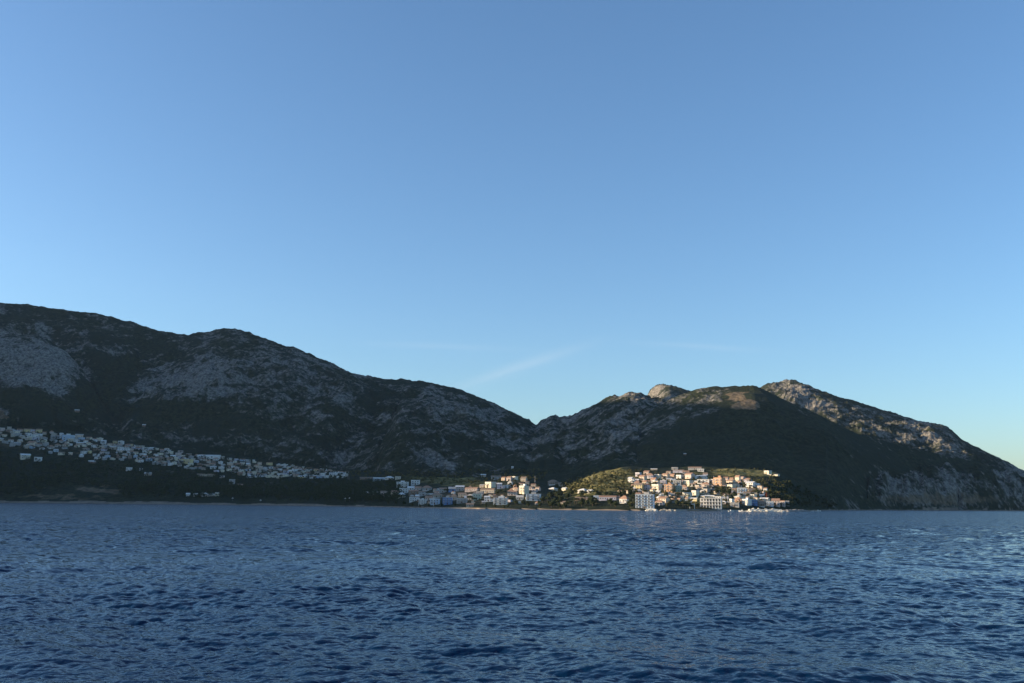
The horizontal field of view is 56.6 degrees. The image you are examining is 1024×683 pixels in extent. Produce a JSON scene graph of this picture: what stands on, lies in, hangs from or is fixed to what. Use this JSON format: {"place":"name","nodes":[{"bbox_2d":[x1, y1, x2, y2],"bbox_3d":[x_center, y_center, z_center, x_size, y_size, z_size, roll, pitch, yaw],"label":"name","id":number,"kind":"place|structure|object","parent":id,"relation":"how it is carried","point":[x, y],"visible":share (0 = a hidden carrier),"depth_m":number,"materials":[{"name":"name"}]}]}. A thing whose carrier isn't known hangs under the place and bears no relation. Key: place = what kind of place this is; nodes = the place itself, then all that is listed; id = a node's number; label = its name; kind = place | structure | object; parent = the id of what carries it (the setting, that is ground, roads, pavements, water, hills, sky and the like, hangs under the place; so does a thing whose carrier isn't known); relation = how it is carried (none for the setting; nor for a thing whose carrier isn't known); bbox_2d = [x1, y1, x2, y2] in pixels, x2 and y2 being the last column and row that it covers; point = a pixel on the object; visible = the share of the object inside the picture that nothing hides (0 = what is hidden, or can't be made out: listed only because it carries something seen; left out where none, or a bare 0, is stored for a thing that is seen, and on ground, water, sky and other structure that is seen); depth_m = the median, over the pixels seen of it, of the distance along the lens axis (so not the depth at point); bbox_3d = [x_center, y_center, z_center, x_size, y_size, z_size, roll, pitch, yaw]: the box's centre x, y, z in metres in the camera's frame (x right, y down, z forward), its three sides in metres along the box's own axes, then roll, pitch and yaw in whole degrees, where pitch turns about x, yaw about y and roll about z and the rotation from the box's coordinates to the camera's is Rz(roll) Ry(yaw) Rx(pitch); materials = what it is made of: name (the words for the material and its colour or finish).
{"place":"outdoors","nodes":[
{"label":"outdoors","id":0,"kind":"place"},
{"bbox_2d":[0,303,535,477],"bbox_3d":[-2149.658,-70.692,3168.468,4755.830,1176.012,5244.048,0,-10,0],"label":"mountain","id":1,"kind":"structure","parent":0,"point":[234,389],"depth_m":3265.21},
{"bbox_2d":[346,468,546,484],"bbox_3d":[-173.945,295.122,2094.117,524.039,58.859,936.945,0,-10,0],"label":"foothill scrub","id":2,"kind":"object","parent":1,"relation":"on","point":[433,476],"visible":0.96,"depth_m":2239.20,"materials":[{"name":"green plant"}]},
{"bbox_2d":[0,416,906,510],"bbox_3d":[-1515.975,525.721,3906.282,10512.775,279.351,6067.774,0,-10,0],"label":"coastal hillside","id":3,"kind":"structure","parent":0,"point":[65,491],"depth_m":2184.75,"materials":[{"name":"green plant"}]},
{"bbox_2d":[20,453,30,459],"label":"house","id":4,"kind":"structure","parent":3,"relation":"on","point":[22,456],"depth_m":2519.15,"materials":[{"name":"beige paint"}]},
{"bbox_2d":[27,441,36,445],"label":"house","id":5,"kind":"structure","parent":3,"relation":"on","point":[32,442],"depth_m":2661.11,"materials":[{"name":"paint"}]},
{"bbox_2d":[62,434,74,440],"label":"apartment block","id":6,"kind":"structure","parent":3,"relation":"on","point":[65,437],"depth_m":2773.48,"materials":[{"name":"grey paint"}]},
{"bbox_2d":[0,419,348,478],"bbox_3d":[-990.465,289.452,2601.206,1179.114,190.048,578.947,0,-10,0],"label":"garden trees","id":7,"kind":"object","parent":3,"relation":"on","point":[194,465],"visible":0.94,"depth_m":2634.69,"materials":[{"name":"green plant"}]},
{"bbox_2d":[179,458,192,463],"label":"apartment block","id":8,"kind":"structure","parent":3,"relation":"on","point":[187,460],"depth_m":2576.06,"materials":[{"name":"grey"}]},
{"bbox_2d":[0,450,405,502],"bbox_3d":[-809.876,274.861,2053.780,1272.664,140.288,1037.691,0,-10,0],"label":"pine wood","id":9,"kind":"object","parent":3,"relation":"on","point":[343,486],"visible":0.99,"depth_m":2200.71,"materials":[{"name":"green plant"}]},
{"bbox_2d":[197,455,220,458],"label":"house","id":10,"kind":"structure","parent":3,"relation":"on","point":[213,456],"depth_m":2720.45,"materials":[{"name":"white paint"}]},
{"bbox_2d":[396,481,408,487],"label":"apartment block","id":11,"kind":"structure","parent":3,"relation":"on","point":[403,484],"depth_m":1817.75,"materials":[{"name":"grey paint"}]},
{"bbox_2d":[399,488,408,492],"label":"house","id":12,"kind":"structure","parent":3,"relation":"on","point":[405,490],"depth_m":1690.95,"materials":[{"name":"grey paint"}]},
{"bbox_2d":[408,490,418,495],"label":"house","id":13,"kind":"structure","parent":3,"relation":"on","point":[412,492],"depth_m":1629.13,"materials":[{"name":"grey paint"}]},
{"bbox_2d":[409,497,417,502],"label":"house","id":14,"kind":"structure","parent":3,"relation":"on","point":[412,499],"depth_m":1482.67,"materials":[{"name":"grey paint"}]},
{"bbox_2d":[411,480,419,485],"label":"house","id":15,"kind":"structure","parent":3,"relation":"on","point":[415,482],"depth_m":1844.85,"materials":[{"name":"grey"}]},
{"bbox_2d":[419,498,426,504],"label":"apartment block","id":16,"kind":"structure","parent":3,"relation":"on","point":[422,501],"depth_m":1390.43,"materials":[{"name":"grey paint"}]},
{"bbox_2d":[418,491,428,496],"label":"house","id":17,"kind":"structure","parent":3,"relation":"on","point":[422,493],"depth_m":1555.69,"materials":[{"name":"grey paint"}]},
{"bbox_2d":[422,486,431,490],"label":"villa","id":18,"kind":"object","parent":3,"relation":"on","point":[426,488],"visible":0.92,"depth_m":1640.77,"materials":[{"name":"grey concrete"}]},
{"bbox_2d":[430,498,439,504],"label":"house","id":19,"kind":"structure","parent":3,"relation":"on","point":[436,501],"depth_m":1343.25,"materials":[{"name":"grey paint"}]},
{"bbox_2d":[431,493,441,497],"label":"villa","id":20,"kind":"object","parent":3,"relation":"on","point":[436,495],"visible":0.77,"depth_m":1447.36,"materials":[{"name":"grey paint"}]},
{"bbox_2d":[439,488,446,492],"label":"house","id":21,"kind":"structure","parent":3,"relation":"on","point":[441,490],"depth_m":1568.06,"materials":[{"name":"grey concrete"}]},
{"bbox_2d":[425,507,465,508],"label":"sea wall","id":22,"kind":"structure","parent":3,"relation":"on","point":[447,507],"depth_m":1270.87,"materials":[{"name":"grey concrete"}]},
{"bbox_2d":[442,496,452,504],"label":"apartment block","id":23,"kind":"structure","parent":3,"relation":"on","point":[447,500],"depth_m":1321.62,"materials":[{"name":"blue"}]},
{"bbox_2d":[448,487,455,491],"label":"cottage","id":24,"kind":"structure","parent":3,"relation":"on","point":[452,489],"depth_m":1560.48,"materials":[{"name":"grey paint"}]},
{"bbox_2d":[455,485,464,490],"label":"house","id":25,"kind":"structure","parent":3,"relation":"on","point":[459,487],"depth_m":1557.80,"materials":[{"name":"grey"}]},
{"bbox_2d":[456,498,467,503],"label":"house","id":26,"kind":"structure","parent":3,"relation":"on","point":[461,500],"depth_m":1317.74,"materials":[{"name":"grey paint"}]},
{"bbox_2d":[458,493,466,497],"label":"house","id":27,"kind":"structure","parent":3,"relation":"on","point":[461,494],"depth_m":1419.36,"materials":[{"name":"beige concrete"}]},
{"bbox_2d":[466,503,473,506],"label":"cottage","id":28,"kind":"structure","parent":3,"relation":"on","point":[469,504],"depth_m":1252.03,"materials":[{"name":"grey wood"}]},
{"bbox_2d":[465,487,479,491],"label":"house","id":29,"kind":"structure","parent":3,"relation":"on","point":[469,489],"depth_m":1518.01,"materials":[{"name":"beige paint"}]},
{"bbox_2d":[472,493,480,500],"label":"house","id":30,"kind":"structure","parent":3,"relation":"on","point":[477,496],"depth_m":1344.35,"materials":[{"name":"grey paint"}]},
{"bbox_2d":[480,488,495,492],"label":"house","id":31,"kind":"structure","parent":3,"relation":"on","point":[489,490],"depth_m":1427.09,"materials":[{"name":"beige paint"}]},
{"bbox_2d":[484,496,492,501],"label":"house","id":32,"kind":"structure","parent":3,"relation":"on","point":[487,499],"depth_m":1297.01,"materials":[{"name":"white paint"}]},
{"bbox_2d":[485,482,495,487],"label":"house","id":33,"kind":"structure","parent":3,"relation":"on","point":[491,484],"depth_m":1549.55,"materials":[{"name":"grey paint"}]},
{"bbox_2d":[493,496,507,504],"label":"apartment block","id":34,"kind":"structure","parent":3,"relation":"on","point":[500,500],"depth_m":1252.10,"materials":[{"name":"grey paint"}]},
{"bbox_2d":[497,483,504,488],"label":"house","id":35,"kind":"structure","parent":3,"relation":"on","point":[500,486],"depth_m":1509.19,"materials":[{"name":"grey paint"}]},
{"bbox_2d":[507,490,517,495],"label":"house","id":36,"kind":"structure","parent":3,"relation":"on","point":[512,492],"depth_m":1389.36,"materials":[{"name":"white paint"}]},
{"bbox_2d":[516,495,523,499],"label":"cottage","id":37,"kind":"structure","parent":3,"relation":"on","point":[519,497],"depth_m":1306.94,"materials":[{"name":"white paint"}]},
{"bbox_2d":[519,484,528,493],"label":"apartment block","id":38,"kind":"structure","parent":3,"relation":"on","point":[524,489],"depth_m":1407.06,"materials":[{"name":"grey paint"}]},
{"bbox_2d":[526,492,540,500],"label":"apartment block","id":39,"kind":"structure","parent":3,"relation":"on","point":[533,496],"depth_m":1300.15,"materials":[{"name":"grey"}]},
{"bbox_2d":[529,486,537,491],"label":"house","id":40,"kind":"structure","parent":3,"relation":"on","point":[531,489],"depth_m":1456.98,"materials":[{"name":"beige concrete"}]},
{"bbox_2d":[599,496,616,500],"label":"house","id":41,"kind":"structure","parent":3,"relation":"on","point":[603,498],"depth_m":1234.17,"materials":[{"name":"white paint"}]},
{"bbox_2d":[619,496,629,503],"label":"villa","id":42,"kind":"object","parent":3,"relation":"on","point":[623,499],"visible":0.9,"depth_m":1195.90,"materials":[{"name":"white paint"}]},
{"bbox_2d":[628,477,635,482],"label":"house","id":43,"kind":"structure","parent":3,"relation":"on","point":[631,479],"depth_m":1466.68,"materials":[{"name":"white paint"}]},
{"bbox_2d":[633,483,643,489],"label":"house","id":44,"kind":"structure","parent":3,"relation":"on","point":[639,485],"depth_m":1344.66,"materials":[{"name":"beige paint"}]},
{"bbox_2d":[638,475,646,480],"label":"house","id":45,"kind":"structure","parent":3,"relation":"on","point":[642,477],"depth_m":1496.03,"materials":[{"name":"white paint"}]},
{"bbox_2d":[635,492,654,508],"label":"hotel","id":46,"kind":"structure","parent":3,"relation":"on","point":[646,500],"depth_m":1145.32,"materials":[{"name":"white paint"}]},
{"bbox_2d":[644,484,651,489],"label":"house","id":47,"kind":"structure","parent":3,"relation":"on","point":[647,487],"depth_m":1347.39,"materials":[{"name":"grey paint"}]},
{"bbox_2d":[646,473,654,478],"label":"villa","id":48,"kind":"object","parent":3,"relation":"on","point":[650,475],"visible":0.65,"depth_m":1510.33,"materials":[{"name":"white paint"}]},
{"bbox_2d":[651,484,661,489],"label":"house","id":49,"kind":"structure","parent":3,"relation":"on","point":[657,486],"depth_m":1337.32,"materials":[{"name":"grey paint"}]},
{"bbox_2d":[655,500,664,504],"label":"villa","id":50,"kind":"object","parent":3,"relation":"on","point":[660,502],"visible":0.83,"depth_m":1177.64,"materials":[{"name":"beige concrete"}]},
{"bbox_2d":[660,479,666,484],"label":"apartment block","id":51,"kind":"structure","parent":3,"relation":"on","point":[663,481],"depth_m":1381.25,"materials":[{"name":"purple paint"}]},
{"bbox_2d":[658,496,669,503],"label":"house","id":52,"kind":"structure","parent":3,"relation":"on","point":[665,499],"depth_m":1196.89,"materials":[{"name":"beige paint"}]},
{"bbox_2d":[662,473,669,477],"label":"house","id":53,"kind":"structure","parent":3,"relation":"on","point":[666,475],"depth_m":1545.91,"materials":[{"name":"white paint"}]},
{"bbox_2d":[664,483,674,491],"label":"apartment block","id":54,"kind":"structure","parent":3,"relation":"on","point":[668,487],"depth_m":1315.77,"materials":[{"name":"orange"}]},
{"bbox_2d":[554,467,793,505],"bbox_3d":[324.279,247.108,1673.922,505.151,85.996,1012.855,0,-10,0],"label":"hillside scrub","id":55,"kind":"object","parent":3,"relation":"on","point":[636,490],"visible":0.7,"depth_m":1427.11,"materials":[{"name":"green plant"}]},
{"bbox_2d":[673,480,681,484],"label":"house","id":56,"kind":"structure","parent":3,"relation":"on","point":[675,482],"depth_m":1418.80,"materials":[{"name":"grey"}]},
{"bbox_2d":[675,484,681,491],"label":"apartment block","id":57,"kind":"structure","parent":3,"relation":"on","point":[678,487],"depth_m":1317.30,"materials":[{"name":"grey paint"}]},
{"bbox_2d":[682,492,691,497],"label":"house","id":58,"kind":"structure","parent":3,"relation":"on","point":[685,494],"depth_m":1259.47,"materials":[{"name":"grey paint"}]},
{"bbox_2d":[682,480,692,485],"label":"house","id":59,"kind":"structure","parent":3,"relation":"on","point":[687,482],"depth_m":1416.80,"materials":[{"name":"white"}]},
{"bbox_2d":[685,473,694,478],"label":"house","id":60,"kind":"structure","parent":3,"relation":"on","point":[689,475],"depth_m":1522.93,"materials":[{"name":"white paint"}]},
{"bbox_2d":[691,490,698,496],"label":"house","id":61,"kind":"structure","parent":3,"relation":"on","point":[695,493],"depth_m":1273.86,"materials":[{"name":"grey"}]},
{"bbox_2d":[688,467,701,469],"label":"house","id":62,"kind":"structure","parent":3,"relation":"on","point":[693,468],"depth_m":1692.02,"materials":[{"name":"beige paint"}]},
{"bbox_2d":[696,475,707,478],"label":"house","id":63,"kind":"structure","parent":3,"relation":"on","point":[703,476],"depth_m":1527.84,"materials":[{"name":"white paint"}]},
{"bbox_2d":[696,487,710,491],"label":"house","id":64,"kind":"structure","parent":3,"relation":"on","point":[704,489],"depth_m":1360.97,"materials":[{"name":"white wood"}]},
{"bbox_2d":[697,479,710,483],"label":"house","id":65,"kind":"structure","parent":3,"relation":"on","point":[701,481],"depth_m":1435.19,"materials":[{"name":"grey"}]},
{"bbox_2d":[701,482,709,487],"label":"villa","id":66,"kind":"object","parent":3,"relation":"on","point":[705,484],"visible":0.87,"depth_m":1395.07,"materials":[{"name":"white paint"}]},
{"bbox_2d":[700,495,714,497],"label":"house","id":67,"kind":"structure","parent":3,"relation":"on","point":[708,496],"depth_m":1266.92,"materials":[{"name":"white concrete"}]},
{"bbox_2d":[675,509,740,510],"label":"sea wall","id":68,"kind":"structure","parent":3,"relation":"on","point":[691,509],"depth_m":1139.64,"materials":[{"name":"concrete"}]},
{"bbox_2d":[700,498,721,509],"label":"hotel","id":69,"kind":"structure","parent":3,"relation":"on","point":[715,503],"depth_m":1173.36,"materials":[{"name":"white paint"}]},
{"bbox_2d":[713,476,724,486],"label":"apartment block","id":70,"kind":"structure","parent":3,"relation":"on","point":[720,480],"depth_m":1419.76,"materials":[{"name":"grey"}]},
{"bbox_2d":[726,484,735,488],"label":"house","id":71,"kind":"structure","parent":3,"relation":"on","point":[731,486],"depth_m":1409.87,"materials":[{"name":"white"}]},
{"bbox_2d":[726,479,735,483],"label":"house","id":72,"kind":"structure","parent":3,"relation":"on","point":[730,481],"depth_m":1436.58,"materials":[{"name":"white paint"}]},
{"bbox_2d":[730,503,739,507],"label":"house","id":73,"kind":"structure","parent":3,"relation":"on","point":[737,505],"depth_m":1197.95,"materials":[{"name":"grey paint"}]},
{"bbox_2d":[734,497,741,503],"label":"villa","id":74,"kind":"object","parent":3,"relation":"on","point":[738,499],"visible":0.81,"depth_m":1233.57,"materials":[{"name":"brown wood"}]},
{"bbox_2d":[735,475,740,480],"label":"house","id":75,"kind":"structure","parent":3,"relation":"on","point":[737,477],"depth_m":1509.39,"materials":[{"name":"brown wood"}]},
{"bbox_2d":[737,487,746,492],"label":"house","id":76,"kind":"structure","parent":3,"relation":"on","point":[740,489],"depth_m":1333.13,"materials":[{"name":"grey paint"}]},
{"bbox_2d":[742,498,751,505],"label":"apartment block","id":77,"kind":"structure","parent":3,"relation":"on","point":[747,501],"depth_m":1222.95,"materials":[{"name":"grey paint"}]},
{"bbox_2d":[745,481,755,487],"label":"house","id":78,"kind":"structure","parent":3,"relation":"on","point":[751,483],"depth_m":1405.57,"materials":[{"name":"white paint"}]},
{"bbox_2d":[757,500,766,507],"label":"villa","id":79,"kind":"object","parent":3,"relation":"on","point":[761,503],"visible":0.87,"depth_m":1228.80,"materials":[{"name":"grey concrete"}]},
{"bbox_2d":[766,501,773,506],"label":"house","id":80,"kind":"structure","parent":3,"relation":"on","point":[770,503],"depth_m":1241.80,"materials":[{"name":"grey paint"}]},
{"bbox_2d":[771,498,779,506],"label":"house","id":81,"kind":"structure","parent":3,"relation":"on","point":[776,501],"depth_m":1251.28,"materials":[{"name":"white paint"}]},
{"bbox_2d":[780,500,785,506],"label":"house","id":82,"kind":"structure","parent":3,"relation":"on","point":[783,503],"depth_m":1260.69,"materials":[{"name":"grey"}]},
{"bbox_2d":[769,474,837,507],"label":"point scrub","id":83,"kind":"object","parent":3,"relation":"on","point":[790,484],"visible":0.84,"depth_m":1489.11,"materials":[{"name":"green plant"}]},
{"bbox_2d":[0,503,1023,682],"bbox_3d":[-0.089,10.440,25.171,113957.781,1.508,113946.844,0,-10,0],"label":"sea","id":84,"kind":"structure","parent":0,"point":[132,593],"depth_m":63.21,"materials":[{"name":"blue liquid"}]},
{"bbox_2d":[659,509,677,510],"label":"rock pile","id":85,"kind":"object","parent":84,"relation":"in","point":[668,510],"visible":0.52,"depth_m":1092.16,"materials":[{"name":"beige stone"}]},
{"bbox_2d":[746,508,783,511],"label":"breakwater","id":86,"kind":"object","parent":84,"relation":"in","point":[764,510],"visible":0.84,"depth_m":1124.11,"materials":[{"name":"stone"}]},
{"bbox_2d":[783,509,810,511],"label":"breakwater","id":87,"kind":"object","parent":84,"relation":"in","point":[795,510],"visible":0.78,"depth_m":1190.05,"materials":[{"name":"grey stone"}]},
{"bbox_2d":[0,500,1023,510],"bbox_3d":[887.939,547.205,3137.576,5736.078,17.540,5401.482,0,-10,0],"label":"beach","id":88,"kind":"structure","parent":0,"point":[182,503],"depth_m":2047.47,"materials":[{"name":"grey stone"}]},
{"bbox_2d":[0,0,1023,469],"label":"sky","id":89,"kind":"structure","parent":0,"point":[537,210],"materials":[{"name":"blue"}]},
{"bbox_2d":[648,384,689,400],"bbox_3d":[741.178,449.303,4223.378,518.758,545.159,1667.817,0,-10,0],"label":"mountain peak","id":90,"kind":"structure","parent":0,"point":[665,392],"depth_m":4202.55,"materials":[{"name":"grey stone"}]},
{"bbox_2d":[525,385,1023,509],"bbox_3d":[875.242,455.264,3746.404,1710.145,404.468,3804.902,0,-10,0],"label":"mountain","id":91,"kind":"structure","parent":0,"point":[752,427],"depth_m":2473.85,"materials":[{"name":"green plant"}]},
{"bbox_2d":[548,480,557,485],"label":"villa","id":92,"kind":"object","parent":91,"relation":"on","point":[552,482],"visible":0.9,"depth_m":2141.02,"materials":[{"name":"grey wood"}]},
{"bbox_2d":[760,379,1023,509],"bbox_3d":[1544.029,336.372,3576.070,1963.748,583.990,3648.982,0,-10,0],"label":"headland","id":93,"kind":"structure","parent":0,"point":[972,487],"depth_m":3014.48,"materials":[{"name":"grey stone"}]}
]}

